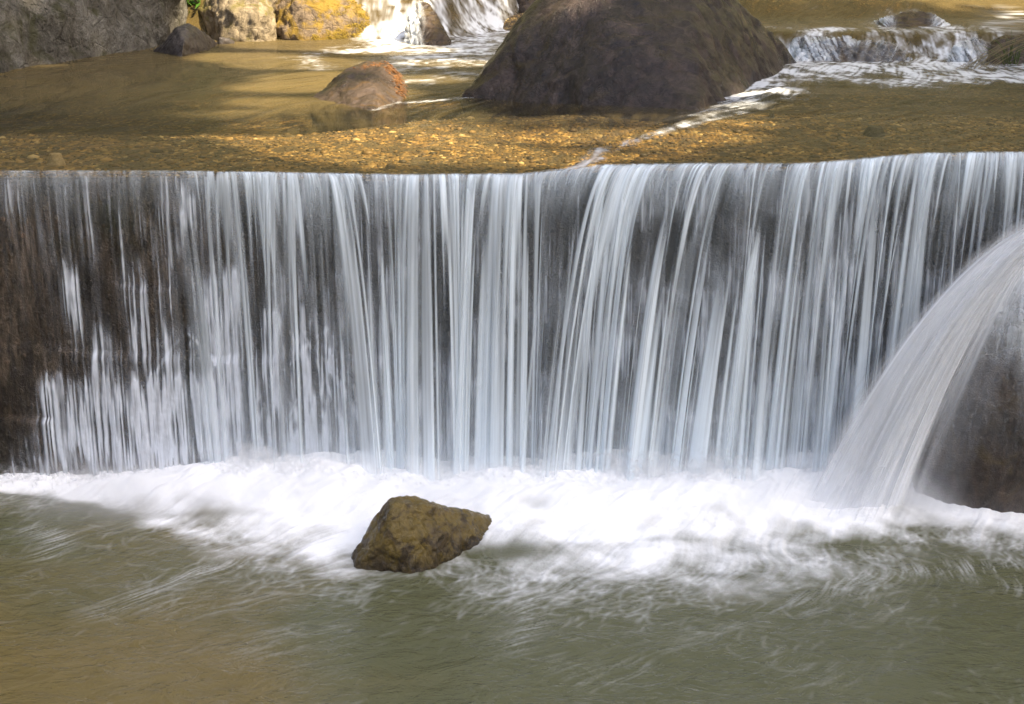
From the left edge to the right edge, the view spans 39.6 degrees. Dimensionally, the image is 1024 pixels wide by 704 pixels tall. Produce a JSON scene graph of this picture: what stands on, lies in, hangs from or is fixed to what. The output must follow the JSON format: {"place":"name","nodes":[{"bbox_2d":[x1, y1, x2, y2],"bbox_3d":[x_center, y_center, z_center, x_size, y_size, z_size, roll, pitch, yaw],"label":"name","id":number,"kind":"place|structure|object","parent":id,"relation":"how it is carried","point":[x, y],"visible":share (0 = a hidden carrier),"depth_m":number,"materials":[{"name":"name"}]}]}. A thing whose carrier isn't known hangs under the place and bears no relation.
{"place":"outdoors","nodes":[
{"label":"outdoors","id":0,"kind":"place"},
{"bbox_2d":[0,448,1023,703],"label":"pool water","id":1,"kind":"structure","parent":0,"point":[238,580],"depth_m":6.26,"materials":[{"name":"liquid"}]},
{"bbox_2d":[351,495,491,573],"bbox_3d":[-0.390,0.881,6.699,0.764,0.511,0.576,-5,18,-15],"label":"boulder","id":2,"kind":"object","parent":1,"relation":"in","point":[408,534],"visible":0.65,"depth_m":6.48,"materials":[{"name":"brown stone"}]},
{"bbox_2d":[911,282,1023,512],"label":"boulder","id":3,"kind":"object","parent":1,"relation":"in","point":[971,454],"visible":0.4,"depth_m":6.91,"materials":[{"name":"brown stone"}]},
{"bbox_2d":[850,230,1023,508],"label":"cascade","id":4,"kind":"object","parent":3,"relation":"on","point":[888,481],"visible":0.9,"depth_m":6.85,"materials":[{"name":"white liquid"}]},
{"bbox_2d":[0,12,1023,181],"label":"riverbed","id":5,"kind":"structure","parent":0,"point":[879,99],"depth_m":8.96,"materials":[{"name":"brown gravel"}]},
{"bbox_2d":[0,0,187,113],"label":"boulder","id":6,"kind":"object","parent":5,"relation":"on","point":[38,32],"visible":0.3,"depth_m":12.72,"materials":[{"name":"stone"}]},
{"bbox_2d":[186,0,200,13],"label":"leafy plant","id":7,"kind":"object","parent":5,"relation":"on","point":[195,3],"visible":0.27,"depth_m":14.86,"materials":[{"name":"green plant"}]},
{"bbox_2d":[198,0,277,41],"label":"boulder","id":8,"kind":"object","parent":5,"relation":"on","point":[245,20],"visible":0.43,"depth_m":14.48,"materials":[{"name":"beige stone"}]},
{"bbox_2d":[275,0,370,40],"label":"boulder","id":9,"kind":"object","parent":5,"relation":"on","point":[301,20],"visible":0.58,"depth_m":14.69,"materials":[{"name":"yellow stone"}]},
{"bbox_2d":[310,60,409,132],"bbox_3d":[-1.072,-1.859,10.280,0.700,0.472,1.810,0,17,0],"label":"stone","id":10,"kind":"object","parent":5,"relation":"on","point":[368,94],"visible":0.91,"depth_m":9.81,"materials":[{"name":"brown stone"}]},
{"bbox_2d":[0,157,1023,538],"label":"weir","id":11,"kind":"object","parent":5,"relation":"on","point":[46,237],"visible":0.48,"depth_m":7.21,"materials":[{"name":"concrete"}]},
{"bbox_2d":[5,152,1023,480],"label":"waterfall","id":12,"kind":"structure","parent":11,"relation":"on","point":[213,402],"depth_m":7.17,"materials":[{"name":"white liquid"}]},
{"bbox_2d":[517,0,535,13],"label":"boulder","id":13,"kind":"object","parent":5,"relation":"on","point":[523,5],"visible":0.07,"depth_m":16.35,"materials":[{"name":"brown stone"}]},
{"bbox_2d":[460,0,796,123],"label":"boulder","id":14,"kind":"object","parent":5,"relation":"on","point":[685,61],"visible":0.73,"depth_m":9.86,"materials":[{"name":"brown stone"}]},
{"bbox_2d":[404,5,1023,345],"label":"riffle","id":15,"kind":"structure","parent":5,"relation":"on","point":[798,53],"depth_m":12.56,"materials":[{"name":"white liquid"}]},
{"bbox_2d":[795,36,918,78],"bbox_3d":[3.044,-2.734,13.079,1.164,0.358,1.429,0,17,0],"label":"stone","id":16,"kind":"object","parent":5,"relation":"on","point":[883,52],"visible":0.56,"depth_m":12.58,"materials":[{"name":"grey stone"}]},
{"bbox_2d":[877,11,944,26],"bbox_3d":[3.925,-3.198,14.139,0.864,0.366,1.103,0,17,0],"label":"stone","id":17,"kind":"object","parent":5,"relation":"on","point":[913,19],"visible":0.3,"depth_m":13.97,"materials":[{"name":"stone"}]},
{"bbox_2d":[945,38,991,77],"bbox_3d":[4.187,-2.683,12.869,0.402,0.317,1.164,7,18,21],"label":"stone","id":18,"kind":"object","parent":5,"relation":"on","point":[976,42],"visible":0.38,"depth_m":12.55,"materials":[{"name":"grey stone"}]},
{"bbox_2d":[980,34,1023,79],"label":"stone","id":19,"kind":"object","parent":5,"relation":"on","point":[1000,40],"visible":0.49,"depth_m":12.42,"materials":[{"name":"brown stone"}]},
{"bbox_2d":[0,0,1023,168],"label":"river water","id":20,"kind":"structure","parent":0,"point":[254,77],"depth_m":12.58,"materials":[{"name":"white liquid"}]},
{"bbox_2d":[153,23,217,56],"bbox_3d":[-3.152,-2.897,13.601,0.524,0.507,1.472,0,17,0],"label":"stone","id":21,"kind":"object","parent":20,"relation":"in","point":[184,39],"visible":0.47,"depth_m":13.22,"materials":[{"name":"grey stone"}]},
{"bbox_2d":[217,37,234,44],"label":"stone","id":22,"kind":"object","parent":20,"relation":"in","point":[222,40],"visible":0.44,"depth_m":14.16,"materials":[{"name":"beige stone"}]},
{"bbox_2d":[405,2,451,45],"bbox_3d":[-0.847,-3.262,14.590,0.506,0.630,1.408,0,17,0],"label":"stone","id":23,"kind":"object","parent":20,"relation":"in","point":[429,27],"visible":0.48,"depth_m":14.26,"materials":[{"name":"stone"}]},
{"bbox_2d":[0,112,1023,180],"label":"gravel","id":24,"kind":"structure","parent":0,"point":[389,166],"depth_m":8.42,"materials":[{"name":"brown gravel"}]},
{"bbox_2d":[47,153,65,165],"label":"stone","id":25,"kind":"object","parent":24,"relation":"on","point":[55,159],"visible":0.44,"depth_m":7.84,"materials":[{"name":"beige stone"}]},
{"bbox_2d":[769,110,773,117],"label":"stone","id":26,"kind":"object","parent":24,"relation":"on","point":[771,113],"visible":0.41,"depth_m":9.68,"materials":[{"name":"brown stone"}]},
{"bbox_2d":[862,125,884,136],"bbox_3d":[2.282,-1.352,8.960,0.154,0.146,0.200,0,17,0],"label":"stone","id":27,"kind":"object","parent":24,"relation":"on","point":[873,131],"visible":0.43,"depth_m":8.89,"materials":[{"name":"brown stone"}]}
]}

